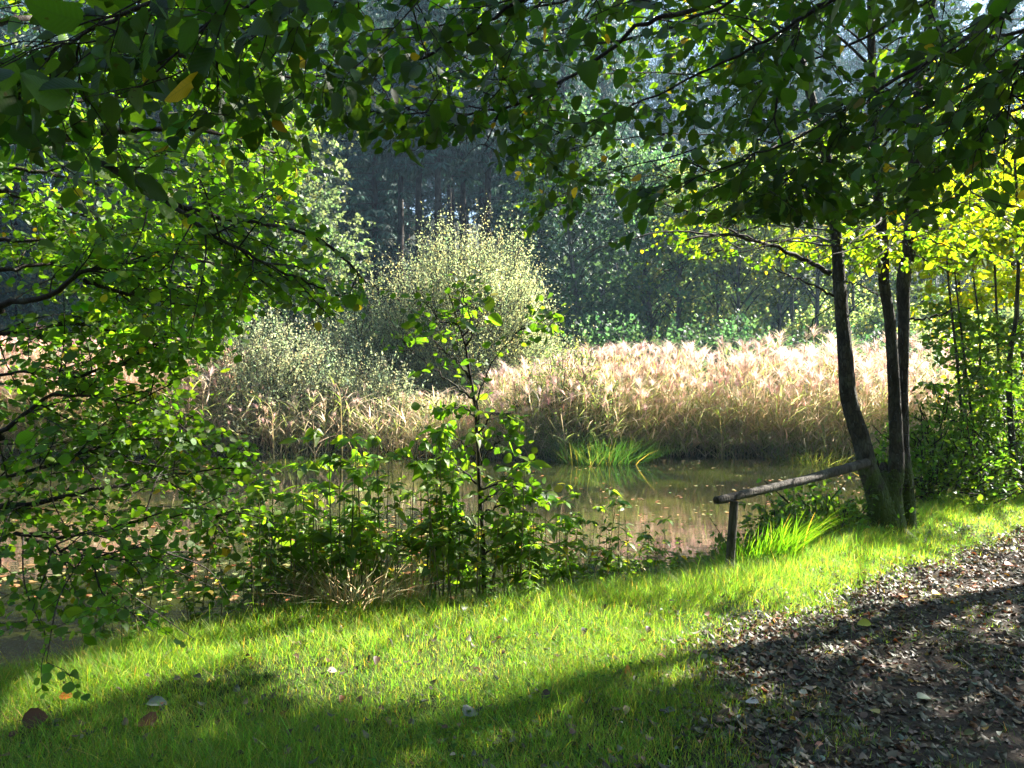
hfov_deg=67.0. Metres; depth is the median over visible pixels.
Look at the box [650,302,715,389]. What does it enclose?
scrub bush
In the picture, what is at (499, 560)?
balsam plant
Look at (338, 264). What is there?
willow tree
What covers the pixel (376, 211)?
spruce tree
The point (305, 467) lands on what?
balsam plant
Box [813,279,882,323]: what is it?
scrub bush
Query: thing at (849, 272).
birch tree
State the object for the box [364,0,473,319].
spruce tree
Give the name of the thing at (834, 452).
sedge tuft
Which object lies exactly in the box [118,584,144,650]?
nettle plant
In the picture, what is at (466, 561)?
balsam plant
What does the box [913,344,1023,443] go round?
alder bush
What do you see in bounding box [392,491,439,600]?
balsam plant
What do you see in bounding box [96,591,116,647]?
nettle plant
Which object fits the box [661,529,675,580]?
bramble plant
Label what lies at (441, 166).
spruce tree
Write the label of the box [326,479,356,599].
nettle plant
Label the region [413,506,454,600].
balsam plant
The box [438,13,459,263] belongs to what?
spruce tree
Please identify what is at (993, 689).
stick
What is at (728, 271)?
birch tree
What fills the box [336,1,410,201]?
spruce tree
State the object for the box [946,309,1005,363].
scrub bush
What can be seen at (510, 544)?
nettle plant
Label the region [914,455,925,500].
nettle plant
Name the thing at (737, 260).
birch tree
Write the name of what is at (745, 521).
bramble plant
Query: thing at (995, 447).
nettle plant
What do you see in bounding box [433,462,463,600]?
nettle plant
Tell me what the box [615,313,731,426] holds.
clump
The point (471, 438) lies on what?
bramble plant
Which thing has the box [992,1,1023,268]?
spruce tree
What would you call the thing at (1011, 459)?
bramble plant
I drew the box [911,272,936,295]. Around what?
birch tree
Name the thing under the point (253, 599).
nettle plant
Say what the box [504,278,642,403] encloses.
hazel bush
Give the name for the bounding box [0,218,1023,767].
ground
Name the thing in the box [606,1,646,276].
spruce tree
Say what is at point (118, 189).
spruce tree
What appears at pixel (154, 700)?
fallen leaf
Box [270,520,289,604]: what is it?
nettle plant
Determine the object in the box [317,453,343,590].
nettle plant
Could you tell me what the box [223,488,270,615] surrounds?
nettle plant
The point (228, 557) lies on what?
nettle plant
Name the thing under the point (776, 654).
leaf litter
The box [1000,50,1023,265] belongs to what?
spruce tree
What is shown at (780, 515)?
nettle plant
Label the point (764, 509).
nettle plant
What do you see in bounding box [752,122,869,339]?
birch tree
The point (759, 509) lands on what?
bramble plant
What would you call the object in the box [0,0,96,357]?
spruce tree
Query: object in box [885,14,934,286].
spruce tree
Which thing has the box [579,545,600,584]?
balsam plant
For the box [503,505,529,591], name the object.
balsam plant
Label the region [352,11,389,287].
spruce tree
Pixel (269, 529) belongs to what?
nettle plant
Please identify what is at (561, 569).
balsam plant
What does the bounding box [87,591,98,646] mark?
bramble plant
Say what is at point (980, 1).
sky
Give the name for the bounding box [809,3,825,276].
spruce tree
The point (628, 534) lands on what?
balsam plant
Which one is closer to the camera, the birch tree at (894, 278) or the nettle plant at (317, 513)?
the nettle plant at (317, 513)
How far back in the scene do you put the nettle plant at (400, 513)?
5.43 m
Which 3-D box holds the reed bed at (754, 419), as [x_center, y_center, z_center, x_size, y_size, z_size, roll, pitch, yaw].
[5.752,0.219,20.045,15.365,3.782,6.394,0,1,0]
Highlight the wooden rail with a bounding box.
[713,458,870,572]
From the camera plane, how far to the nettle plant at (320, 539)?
5.14 m
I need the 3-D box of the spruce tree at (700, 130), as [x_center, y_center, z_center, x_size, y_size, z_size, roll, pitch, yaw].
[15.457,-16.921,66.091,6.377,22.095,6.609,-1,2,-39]
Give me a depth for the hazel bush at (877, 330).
28.05 m
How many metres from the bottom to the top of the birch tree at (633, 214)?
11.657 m
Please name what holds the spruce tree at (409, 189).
on the ground at (366, 662)
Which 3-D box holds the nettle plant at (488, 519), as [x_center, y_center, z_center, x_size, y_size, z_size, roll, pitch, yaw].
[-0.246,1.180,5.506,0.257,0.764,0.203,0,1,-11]
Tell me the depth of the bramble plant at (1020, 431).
8.99 m
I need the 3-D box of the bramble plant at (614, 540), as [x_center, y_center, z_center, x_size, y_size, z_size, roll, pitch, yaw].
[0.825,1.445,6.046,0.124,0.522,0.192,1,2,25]
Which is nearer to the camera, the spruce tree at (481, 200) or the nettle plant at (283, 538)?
the nettle plant at (283, 538)
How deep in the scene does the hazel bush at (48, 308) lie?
28.77 m
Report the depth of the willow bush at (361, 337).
23.77 m
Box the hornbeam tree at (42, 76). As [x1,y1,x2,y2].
[0,0,1023,260]
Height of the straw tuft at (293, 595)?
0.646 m
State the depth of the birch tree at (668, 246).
39.69 m
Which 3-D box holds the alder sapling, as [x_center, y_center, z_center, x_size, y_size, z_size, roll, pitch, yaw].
[-0.278,0.475,5.693,1.505,2.680,0.846,0,1,0]
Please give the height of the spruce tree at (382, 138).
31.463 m
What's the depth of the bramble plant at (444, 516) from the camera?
5.94 m
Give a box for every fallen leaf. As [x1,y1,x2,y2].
[15,708,47,728]
[56,692,72,699]
[135,711,159,726]
[141,696,167,705]
[461,704,477,717]
[623,665,632,676]
[745,697,760,703]
[857,618,874,625]
[870,708,879,712]
[915,692,930,698]
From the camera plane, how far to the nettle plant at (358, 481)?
5.10 m
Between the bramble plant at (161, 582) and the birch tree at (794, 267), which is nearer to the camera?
the bramble plant at (161, 582)
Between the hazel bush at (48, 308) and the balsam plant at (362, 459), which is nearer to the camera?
the balsam plant at (362, 459)
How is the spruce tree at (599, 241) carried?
on the ground at (366, 662)
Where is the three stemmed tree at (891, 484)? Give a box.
[413,0,1023,538]
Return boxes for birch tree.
[606,158,665,317]
[626,168,718,318]
[627,159,725,336]
[677,166,773,332]
[685,143,742,279]
[688,185,755,314]
[701,140,790,350]
[740,221,815,333]
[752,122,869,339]
[752,134,826,342]
[770,224,823,298]
[798,111,885,303]
[808,180,895,313]
[820,154,891,320]
[852,160,938,330]
[869,133,900,216]
[873,178,956,331]
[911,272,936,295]
[917,266,981,293]
[949,258,1008,291]
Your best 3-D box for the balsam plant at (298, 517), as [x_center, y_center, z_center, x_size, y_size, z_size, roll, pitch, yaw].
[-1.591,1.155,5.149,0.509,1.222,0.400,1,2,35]
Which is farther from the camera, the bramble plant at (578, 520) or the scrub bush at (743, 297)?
the scrub bush at (743, 297)
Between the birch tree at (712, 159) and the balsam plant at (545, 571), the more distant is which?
the birch tree at (712, 159)
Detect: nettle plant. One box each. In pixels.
[88,588,113,648]
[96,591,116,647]
[98,556,137,649]
[99,586,121,636]
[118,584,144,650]
[130,579,150,634]
[141,556,179,626]
[143,542,176,638]
[155,590,171,627]
[179,540,203,629]
[200,544,224,628]
[216,552,232,622]
[217,532,253,618]
[224,575,239,614]
[236,499,261,613]
[237,558,248,613]
[239,470,286,613]
[247,576,259,614]
[249,510,292,612]
[254,522,281,604]
[259,492,297,603]
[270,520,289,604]
[305,481,344,599]
[310,434,340,598]
[315,509,337,599]
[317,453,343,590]
[317,468,346,592]
[321,438,358,596]
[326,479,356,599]
[331,472,375,598]
[332,447,366,593]
[352,465,374,595]
[363,499,388,589]
[364,457,396,597]
[374,484,396,588]
[388,438,427,593]
[411,440,455,600]
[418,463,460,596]
[428,440,461,596]
[433,451,474,595]
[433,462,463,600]
[436,426,475,595]
[445,502,478,596]
[460,497,493,593]
[478,566,497,618]
[501,508,523,587]
[520,474,547,583]
[545,513,564,586]
[557,491,580,585]
[597,517,611,577]
[633,523,665,577]
[639,530,653,575]
[672,538,684,573]
[756,492,772,535]
[775,506,790,531]
[779,492,793,515]
[789,486,805,529]
[850,501,862,536]
[861,489,878,529]
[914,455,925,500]
[927,454,942,499]
[927,465,943,495]
[937,433,959,487]
[941,476,951,498]
[989,446,1006,503]
[1001,457,1021,501]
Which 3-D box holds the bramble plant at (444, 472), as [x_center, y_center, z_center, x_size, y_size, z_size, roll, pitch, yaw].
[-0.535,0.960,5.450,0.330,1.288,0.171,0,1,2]
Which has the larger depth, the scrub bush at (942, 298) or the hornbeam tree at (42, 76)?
the scrub bush at (942, 298)
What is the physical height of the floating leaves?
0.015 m
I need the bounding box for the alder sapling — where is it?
[374,269,574,596]
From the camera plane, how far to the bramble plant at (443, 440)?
5.36 m
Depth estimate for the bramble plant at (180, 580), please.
5.09 m
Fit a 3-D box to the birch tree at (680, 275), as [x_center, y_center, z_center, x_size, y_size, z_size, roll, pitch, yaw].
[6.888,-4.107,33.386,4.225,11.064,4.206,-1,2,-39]
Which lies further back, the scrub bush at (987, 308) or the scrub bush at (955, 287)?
the scrub bush at (955, 287)
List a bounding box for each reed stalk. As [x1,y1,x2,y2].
[247,393,277,456]
[327,373,359,458]
[705,397,740,456]
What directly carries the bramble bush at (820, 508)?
on the ground at (366, 662)
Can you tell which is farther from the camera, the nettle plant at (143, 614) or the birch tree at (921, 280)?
the birch tree at (921, 280)
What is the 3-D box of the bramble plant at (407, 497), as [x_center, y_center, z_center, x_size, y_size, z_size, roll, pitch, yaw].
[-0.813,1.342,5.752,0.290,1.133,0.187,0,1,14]
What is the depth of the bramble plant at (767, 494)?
7.00 m
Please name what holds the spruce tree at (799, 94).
on the ground at (366, 662)
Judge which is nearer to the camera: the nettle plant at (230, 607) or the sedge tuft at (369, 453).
the nettle plant at (230, 607)
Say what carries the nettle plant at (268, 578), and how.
on the ground at (366, 662)
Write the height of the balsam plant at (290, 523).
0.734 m
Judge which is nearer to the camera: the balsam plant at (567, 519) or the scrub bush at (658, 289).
the balsam plant at (567, 519)
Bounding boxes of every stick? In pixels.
[951,655,975,669]
[984,679,1020,710]
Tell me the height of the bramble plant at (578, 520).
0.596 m
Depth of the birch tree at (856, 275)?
43.79 m
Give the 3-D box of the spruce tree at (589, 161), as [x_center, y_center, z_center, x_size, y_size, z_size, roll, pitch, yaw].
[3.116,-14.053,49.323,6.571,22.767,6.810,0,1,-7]
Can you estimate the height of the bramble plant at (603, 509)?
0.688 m
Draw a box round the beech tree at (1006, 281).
[822,107,1023,334]
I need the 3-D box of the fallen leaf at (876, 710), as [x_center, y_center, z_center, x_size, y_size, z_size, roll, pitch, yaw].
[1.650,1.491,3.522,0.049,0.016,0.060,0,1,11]
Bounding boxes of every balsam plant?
[234,467,317,619]
[261,521,314,603]
[273,437,327,598]
[273,487,329,600]
[276,456,331,592]
[284,493,328,603]
[288,478,353,601]
[315,433,383,601]
[329,465,376,591]
[339,452,393,592]
[346,505,396,595]
[355,500,382,592]
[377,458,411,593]
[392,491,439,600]
[402,484,457,594]
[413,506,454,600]
[416,423,471,590]
[428,470,481,597]
[457,513,487,596]
[461,493,491,593]
[466,480,521,596]
[487,480,540,591]
[488,489,528,594]
[497,500,528,589]
[498,520,541,582]
[499,456,566,589]
[499,491,551,588]
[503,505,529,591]
[504,506,556,589]
[518,541,544,606]
[520,503,552,585]
[525,491,562,591]
[525,507,554,585]
[543,496,587,585]
[548,483,587,585]
[548,520,579,586]
[554,527,567,584]
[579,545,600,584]
[591,497,633,577]
[599,534,618,584]
[613,506,641,581]
[621,528,641,577]
[628,559,642,581]
[630,533,653,580]
[641,521,656,575]
[645,531,666,577]
[647,533,668,574]
[653,516,687,581]
[672,526,695,571]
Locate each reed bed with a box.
[0,321,266,459]
[188,379,533,457]
[448,324,1023,460]
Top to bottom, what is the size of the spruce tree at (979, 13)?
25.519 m
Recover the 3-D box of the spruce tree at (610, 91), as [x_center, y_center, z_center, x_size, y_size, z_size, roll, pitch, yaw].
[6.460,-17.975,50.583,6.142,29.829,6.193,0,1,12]
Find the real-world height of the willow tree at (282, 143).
14.662 m
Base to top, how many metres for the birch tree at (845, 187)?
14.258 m
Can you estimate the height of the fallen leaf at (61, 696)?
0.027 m
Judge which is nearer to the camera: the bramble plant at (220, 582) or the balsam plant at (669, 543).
the bramble plant at (220, 582)
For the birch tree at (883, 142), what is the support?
on the ground at (366, 662)
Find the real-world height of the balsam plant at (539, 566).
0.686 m
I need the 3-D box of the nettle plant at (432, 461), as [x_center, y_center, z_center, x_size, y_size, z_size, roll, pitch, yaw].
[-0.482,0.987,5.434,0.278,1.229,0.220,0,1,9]
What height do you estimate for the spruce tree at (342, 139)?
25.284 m
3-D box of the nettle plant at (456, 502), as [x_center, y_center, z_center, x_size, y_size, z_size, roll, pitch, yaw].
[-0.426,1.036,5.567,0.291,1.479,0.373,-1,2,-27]
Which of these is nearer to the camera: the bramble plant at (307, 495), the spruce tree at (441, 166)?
the bramble plant at (307, 495)
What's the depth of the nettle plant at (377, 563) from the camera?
5.24 m
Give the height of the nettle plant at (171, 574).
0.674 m
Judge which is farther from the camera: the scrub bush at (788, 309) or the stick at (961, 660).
the scrub bush at (788, 309)
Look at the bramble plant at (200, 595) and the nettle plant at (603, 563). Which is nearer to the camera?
the bramble plant at (200, 595)
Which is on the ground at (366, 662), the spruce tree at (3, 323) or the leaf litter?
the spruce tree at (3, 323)
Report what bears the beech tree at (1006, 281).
on the ground at (366, 662)
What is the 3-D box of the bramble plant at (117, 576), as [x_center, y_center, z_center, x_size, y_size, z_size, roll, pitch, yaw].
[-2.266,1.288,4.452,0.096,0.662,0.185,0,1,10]
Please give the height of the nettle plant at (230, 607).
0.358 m
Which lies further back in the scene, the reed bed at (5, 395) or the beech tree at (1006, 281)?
the reed bed at (5, 395)
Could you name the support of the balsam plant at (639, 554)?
on the ground at (366, 662)
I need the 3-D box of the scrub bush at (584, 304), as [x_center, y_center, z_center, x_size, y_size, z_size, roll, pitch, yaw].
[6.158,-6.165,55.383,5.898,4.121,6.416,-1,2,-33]
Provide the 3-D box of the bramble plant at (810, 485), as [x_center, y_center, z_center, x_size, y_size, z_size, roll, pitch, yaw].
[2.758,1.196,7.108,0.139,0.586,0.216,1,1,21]
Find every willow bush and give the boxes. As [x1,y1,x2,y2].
[162,303,376,448]
[276,336,462,445]
[282,275,464,431]
[352,193,593,431]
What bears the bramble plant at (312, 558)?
on the ground at (366, 662)
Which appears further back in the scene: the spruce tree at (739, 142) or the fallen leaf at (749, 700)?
the spruce tree at (739, 142)
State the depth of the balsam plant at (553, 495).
5.96 m
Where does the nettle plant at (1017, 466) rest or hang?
on the ground at (366, 662)
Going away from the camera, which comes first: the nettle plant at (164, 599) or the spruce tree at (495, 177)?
the nettle plant at (164, 599)
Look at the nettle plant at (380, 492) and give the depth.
5.66 m
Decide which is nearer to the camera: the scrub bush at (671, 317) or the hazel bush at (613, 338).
the hazel bush at (613, 338)
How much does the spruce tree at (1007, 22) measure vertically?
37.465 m
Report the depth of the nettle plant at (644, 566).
5.86 m
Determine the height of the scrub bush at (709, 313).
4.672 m
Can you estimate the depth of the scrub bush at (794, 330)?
40.33 m
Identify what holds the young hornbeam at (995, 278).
on the ground at (366, 662)
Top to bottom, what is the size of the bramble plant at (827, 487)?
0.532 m
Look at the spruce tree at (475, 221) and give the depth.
64.67 m
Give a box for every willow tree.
[0,98,215,344]
[151,69,385,347]
[219,174,378,352]
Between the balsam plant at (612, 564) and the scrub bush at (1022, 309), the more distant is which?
the scrub bush at (1022, 309)
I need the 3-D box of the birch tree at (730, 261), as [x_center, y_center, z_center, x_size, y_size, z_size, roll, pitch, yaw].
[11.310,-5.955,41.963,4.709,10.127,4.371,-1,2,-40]
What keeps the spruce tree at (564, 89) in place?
on the ground at (366, 662)
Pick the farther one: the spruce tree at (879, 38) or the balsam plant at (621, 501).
the spruce tree at (879, 38)
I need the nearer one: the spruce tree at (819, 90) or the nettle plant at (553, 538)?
the nettle plant at (553, 538)
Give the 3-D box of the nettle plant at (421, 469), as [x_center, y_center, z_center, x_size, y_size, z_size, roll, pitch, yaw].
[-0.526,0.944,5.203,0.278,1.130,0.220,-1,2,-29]
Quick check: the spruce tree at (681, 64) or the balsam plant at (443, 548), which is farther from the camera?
the spruce tree at (681, 64)
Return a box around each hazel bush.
[0,273,100,372]
[62,284,187,390]
[167,307,301,412]
[265,270,413,420]
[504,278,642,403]
[542,305,671,415]
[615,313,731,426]
[667,305,778,424]
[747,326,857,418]
[808,319,919,418]
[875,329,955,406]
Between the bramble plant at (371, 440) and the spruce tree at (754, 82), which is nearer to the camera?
the bramble plant at (371, 440)
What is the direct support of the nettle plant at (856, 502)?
on the ground at (366, 662)
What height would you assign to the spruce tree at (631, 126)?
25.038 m
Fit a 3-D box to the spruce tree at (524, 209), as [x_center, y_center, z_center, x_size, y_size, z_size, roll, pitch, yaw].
[1.474,-9.988,38.517,5.751,19.225,5.549,0,1,14]
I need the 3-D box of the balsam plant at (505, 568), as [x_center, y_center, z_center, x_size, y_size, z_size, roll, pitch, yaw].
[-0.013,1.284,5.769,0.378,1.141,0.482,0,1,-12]
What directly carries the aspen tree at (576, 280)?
on the ground at (366, 662)
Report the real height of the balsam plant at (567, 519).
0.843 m
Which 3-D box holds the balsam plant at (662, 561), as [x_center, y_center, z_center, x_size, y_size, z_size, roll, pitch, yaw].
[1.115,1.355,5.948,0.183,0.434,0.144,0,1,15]
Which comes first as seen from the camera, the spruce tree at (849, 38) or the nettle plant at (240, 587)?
the nettle plant at (240, 587)
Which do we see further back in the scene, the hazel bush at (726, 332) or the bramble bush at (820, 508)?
the hazel bush at (726, 332)
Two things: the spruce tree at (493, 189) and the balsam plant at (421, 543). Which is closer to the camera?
the balsam plant at (421, 543)
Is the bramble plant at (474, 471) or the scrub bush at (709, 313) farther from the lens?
the scrub bush at (709, 313)
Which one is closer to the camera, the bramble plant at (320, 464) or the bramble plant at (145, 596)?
the bramble plant at (145, 596)
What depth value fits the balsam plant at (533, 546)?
5.07 m
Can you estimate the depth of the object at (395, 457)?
5.24 m
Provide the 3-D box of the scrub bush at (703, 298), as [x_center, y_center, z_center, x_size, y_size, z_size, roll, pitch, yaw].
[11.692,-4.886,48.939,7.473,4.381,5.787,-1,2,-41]
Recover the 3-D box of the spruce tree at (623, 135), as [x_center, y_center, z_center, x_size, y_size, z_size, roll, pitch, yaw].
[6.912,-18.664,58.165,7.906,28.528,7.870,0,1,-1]
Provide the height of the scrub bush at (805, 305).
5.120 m
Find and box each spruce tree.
[0,0,71,343]
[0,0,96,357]
[0,16,33,327]
[18,0,78,298]
[32,0,136,313]
[50,5,98,200]
[96,76,141,218]
[108,53,195,318]
[146,60,210,170]
[175,46,252,311]
[177,69,215,277]
[192,14,346,351]
[285,12,370,306]
[301,33,353,264]
[311,2,381,284]
[313,0,434,338]
[320,15,336,277]
[323,39,397,288]
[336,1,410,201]
[348,0,429,314]
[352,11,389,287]
[363,0,446,282]
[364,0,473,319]
[378,0,424,287]
[391,0,496,360]
[405,12,434,247]
[406,11,475,274]
[423,170,496,260]
[425,3,506,348]
[433,4,469,292]
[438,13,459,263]
[440,0,539,345]
[446,8,504,266]
[457,20,510,255]
[459,1,515,282]
[466,212,468,247]
[467,0,533,309]
[480,0,599,281]
[486,3,598,308]
[495,0,622,303]
[515,4,605,291]
[547,1,592,97]
[574,0,656,321]
[578,0,639,270]
[582,86,626,304]
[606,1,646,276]
[613,20,660,286]
[617,0,670,152]
[625,0,705,253]
[654,1,716,183]
[676,54,714,266]
[684,0,748,169]
[686,34,742,182]
[720,3,779,167]
[724,3,771,158]
[727,90,774,279]
[749,1,827,303]
[753,4,809,143]
[779,0,828,305]
[805,0,860,277]
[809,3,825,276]
[818,27,851,279]
[822,0,900,141]
[826,32,885,276]
[862,0,901,150]
[863,0,901,109]
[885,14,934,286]
[889,0,973,284]
[930,0,994,150]
[931,0,987,277]
[955,12,1006,283]
[981,0,1023,268]
[981,105,1023,282]
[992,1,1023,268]
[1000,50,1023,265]
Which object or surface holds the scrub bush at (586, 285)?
on the ground at (366, 662)
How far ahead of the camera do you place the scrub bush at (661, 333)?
34.76 m
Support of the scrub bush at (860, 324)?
on the ground at (366, 662)
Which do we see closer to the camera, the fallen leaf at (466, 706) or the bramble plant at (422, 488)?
the fallen leaf at (466, 706)
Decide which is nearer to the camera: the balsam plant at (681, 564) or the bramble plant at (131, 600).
the bramble plant at (131, 600)
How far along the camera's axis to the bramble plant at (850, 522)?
6.95 m
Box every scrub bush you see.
[569,269,620,304]
[570,273,635,319]
[613,261,659,301]
[628,268,708,316]
[628,286,685,325]
[644,329,665,344]
[646,297,712,353]
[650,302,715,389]
[653,276,736,329]
[661,292,773,337]
[680,304,768,351]
[692,275,773,326]
[722,268,804,324]
[733,302,803,360]
[751,288,800,327]
[761,295,806,331]
[781,273,880,336]
[781,302,851,347]
[782,295,857,348]
[791,311,881,365]
[792,306,877,360]
[809,265,894,302]
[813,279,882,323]
[830,305,883,337]
[849,297,895,329]
[851,289,991,361]
[861,300,934,369]
[868,279,918,320]
[910,282,955,319]
[911,291,1005,331]
[925,288,1021,318]
[931,276,992,299]
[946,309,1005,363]
[969,283,1020,316]
[980,300,1023,356]
[982,306,1016,357]
[989,293,1023,313]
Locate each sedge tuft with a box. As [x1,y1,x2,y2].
[257,441,324,462]
[309,443,423,461]
[507,409,682,465]
[643,503,848,577]
[739,420,886,466]
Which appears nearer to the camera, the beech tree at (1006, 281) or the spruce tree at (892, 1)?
the beech tree at (1006, 281)
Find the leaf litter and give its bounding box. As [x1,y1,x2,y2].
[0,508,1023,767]
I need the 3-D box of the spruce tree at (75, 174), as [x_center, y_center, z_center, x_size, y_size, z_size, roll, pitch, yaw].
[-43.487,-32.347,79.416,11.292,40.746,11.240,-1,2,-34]
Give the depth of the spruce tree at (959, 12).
78.00 m
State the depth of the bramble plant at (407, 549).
5.66 m
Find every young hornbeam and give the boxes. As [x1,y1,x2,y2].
[897,145,1020,474]
[898,177,1023,485]
[901,60,1023,480]
[921,206,1023,454]
[925,38,1023,419]
[944,115,1023,455]
[946,143,1023,497]
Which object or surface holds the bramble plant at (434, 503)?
on the ground at (366, 662)
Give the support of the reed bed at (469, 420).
on the ground at (366, 662)
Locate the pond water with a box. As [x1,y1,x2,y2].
[0,453,1007,671]
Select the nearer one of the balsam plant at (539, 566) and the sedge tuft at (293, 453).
the balsam plant at (539, 566)
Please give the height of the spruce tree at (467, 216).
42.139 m
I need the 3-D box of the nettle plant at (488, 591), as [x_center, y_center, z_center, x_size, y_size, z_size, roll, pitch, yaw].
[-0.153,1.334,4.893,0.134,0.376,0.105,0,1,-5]
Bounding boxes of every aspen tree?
[479,93,661,353]
[566,139,752,354]
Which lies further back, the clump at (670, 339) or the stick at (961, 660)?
the clump at (670, 339)
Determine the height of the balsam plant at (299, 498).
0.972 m
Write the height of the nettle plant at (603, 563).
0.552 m
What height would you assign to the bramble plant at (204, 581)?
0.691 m
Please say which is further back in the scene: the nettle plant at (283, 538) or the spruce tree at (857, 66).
the spruce tree at (857, 66)
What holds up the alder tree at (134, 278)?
on the ground at (366, 662)
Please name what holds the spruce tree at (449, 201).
on the ground at (366, 662)
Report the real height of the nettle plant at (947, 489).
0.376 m
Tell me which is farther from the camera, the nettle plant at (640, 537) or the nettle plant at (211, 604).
the nettle plant at (640, 537)
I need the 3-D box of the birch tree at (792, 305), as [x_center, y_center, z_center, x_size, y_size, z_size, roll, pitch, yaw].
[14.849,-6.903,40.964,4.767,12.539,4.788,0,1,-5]
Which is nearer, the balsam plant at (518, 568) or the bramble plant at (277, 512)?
the bramble plant at (277, 512)
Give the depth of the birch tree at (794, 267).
52.91 m
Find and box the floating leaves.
[0,458,859,606]
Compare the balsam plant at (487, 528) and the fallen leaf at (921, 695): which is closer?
the fallen leaf at (921, 695)
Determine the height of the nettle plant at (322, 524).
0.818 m
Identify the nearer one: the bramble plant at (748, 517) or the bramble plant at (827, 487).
the bramble plant at (827, 487)
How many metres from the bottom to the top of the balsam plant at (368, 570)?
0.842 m
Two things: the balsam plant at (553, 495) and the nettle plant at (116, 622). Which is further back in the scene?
the balsam plant at (553, 495)
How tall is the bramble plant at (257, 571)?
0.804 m
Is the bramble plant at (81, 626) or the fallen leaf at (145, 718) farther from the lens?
the bramble plant at (81, 626)
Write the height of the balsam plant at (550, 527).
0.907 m
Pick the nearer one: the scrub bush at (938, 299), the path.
the path
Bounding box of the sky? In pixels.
[0,0,1023,230]
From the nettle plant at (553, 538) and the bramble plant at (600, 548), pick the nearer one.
the bramble plant at (600, 548)
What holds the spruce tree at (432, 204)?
on the ground at (366, 662)
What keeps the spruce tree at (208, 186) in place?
on the ground at (366, 662)
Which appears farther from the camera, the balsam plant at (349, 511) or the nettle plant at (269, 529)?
the balsam plant at (349, 511)
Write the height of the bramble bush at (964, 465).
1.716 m
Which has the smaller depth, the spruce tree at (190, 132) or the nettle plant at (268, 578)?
the nettle plant at (268, 578)
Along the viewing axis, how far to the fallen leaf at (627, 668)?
3.85 m
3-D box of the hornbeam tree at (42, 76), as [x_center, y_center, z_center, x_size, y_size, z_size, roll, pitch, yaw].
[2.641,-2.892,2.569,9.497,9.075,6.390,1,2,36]
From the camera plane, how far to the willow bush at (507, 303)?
23.86 m
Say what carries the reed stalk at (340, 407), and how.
in the pond water
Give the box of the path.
[680,532,1023,767]
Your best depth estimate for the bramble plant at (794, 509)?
7.13 m
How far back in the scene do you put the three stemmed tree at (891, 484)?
7.18 m
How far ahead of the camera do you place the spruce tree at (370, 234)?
56.19 m
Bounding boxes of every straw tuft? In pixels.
[211,556,340,610]
[228,543,471,611]
[363,544,445,602]
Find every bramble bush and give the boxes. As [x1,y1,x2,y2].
[688,511,779,567]
[738,476,914,540]
[845,383,1023,509]
[922,382,1023,500]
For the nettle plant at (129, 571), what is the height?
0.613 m
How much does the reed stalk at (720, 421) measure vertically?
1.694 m
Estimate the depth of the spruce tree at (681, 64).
78.16 m
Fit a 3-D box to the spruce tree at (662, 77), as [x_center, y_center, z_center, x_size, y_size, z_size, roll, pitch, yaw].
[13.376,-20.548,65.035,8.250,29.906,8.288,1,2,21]
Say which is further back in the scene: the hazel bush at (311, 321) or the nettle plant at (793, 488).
the hazel bush at (311, 321)
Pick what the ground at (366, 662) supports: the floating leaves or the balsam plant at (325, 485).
the balsam plant at (325, 485)
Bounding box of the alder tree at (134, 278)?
[0,0,406,700]
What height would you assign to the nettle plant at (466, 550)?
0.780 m
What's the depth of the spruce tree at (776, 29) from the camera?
78.17 m
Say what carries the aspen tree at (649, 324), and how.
on the ground at (366, 662)
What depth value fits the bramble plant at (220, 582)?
5.37 m
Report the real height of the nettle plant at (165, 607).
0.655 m
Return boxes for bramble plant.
[78,557,100,662]
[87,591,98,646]
[95,566,114,646]
[109,554,131,638]
[118,544,150,640]
[134,546,167,637]
[140,579,154,637]
[165,549,191,628]
[175,577,194,630]
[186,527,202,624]
[190,524,220,625]
[197,530,220,623]
[199,519,232,624]
[215,547,229,618]
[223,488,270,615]
[227,501,262,629]
[240,545,263,608]
[245,539,269,616]
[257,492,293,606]
[264,479,301,579]
[286,524,319,595]
[293,491,310,584]
[301,427,324,592]
[304,508,325,601]
[310,459,329,575]
[347,434,388,587]
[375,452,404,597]
[386,489,417,582]
[390,447,418,589]
[393,524,416,590]
[416,430,457,577]
[416,486,431,584]
[418,477,444,599]
[425,471,452,599]
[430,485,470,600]
[432,433,468,600]
[448,524,465,597]
[451,432,487,597]
[466,427,503,596]
[471,511,505,593]
[483,517,506,596]
[524,515,540,573]
[562,518,589,580]
[568,512,582,580]
[571,517,582,581]
[578,520,598,583]
[589,506,609,587]
[596,535,607,578]
[598,489,623,581]
[611,537,622,581]
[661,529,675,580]
[738,501,753,541]
[742,515,754,544]
[750,493,771,550]
[751,505,767,540]
[786,504,796,528]
[788,493,807,527]
[805,483,819,533]
[820,486,835,532]
[840,496,853,529]
[1003,458,1020,503]
[1012,429,1023,499]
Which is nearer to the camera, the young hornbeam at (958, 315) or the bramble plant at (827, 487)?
the bramble plant at (827, 487)
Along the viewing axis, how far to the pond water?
12.77 m
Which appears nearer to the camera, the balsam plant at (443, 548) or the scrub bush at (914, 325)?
the balsam plant at (443, 548)

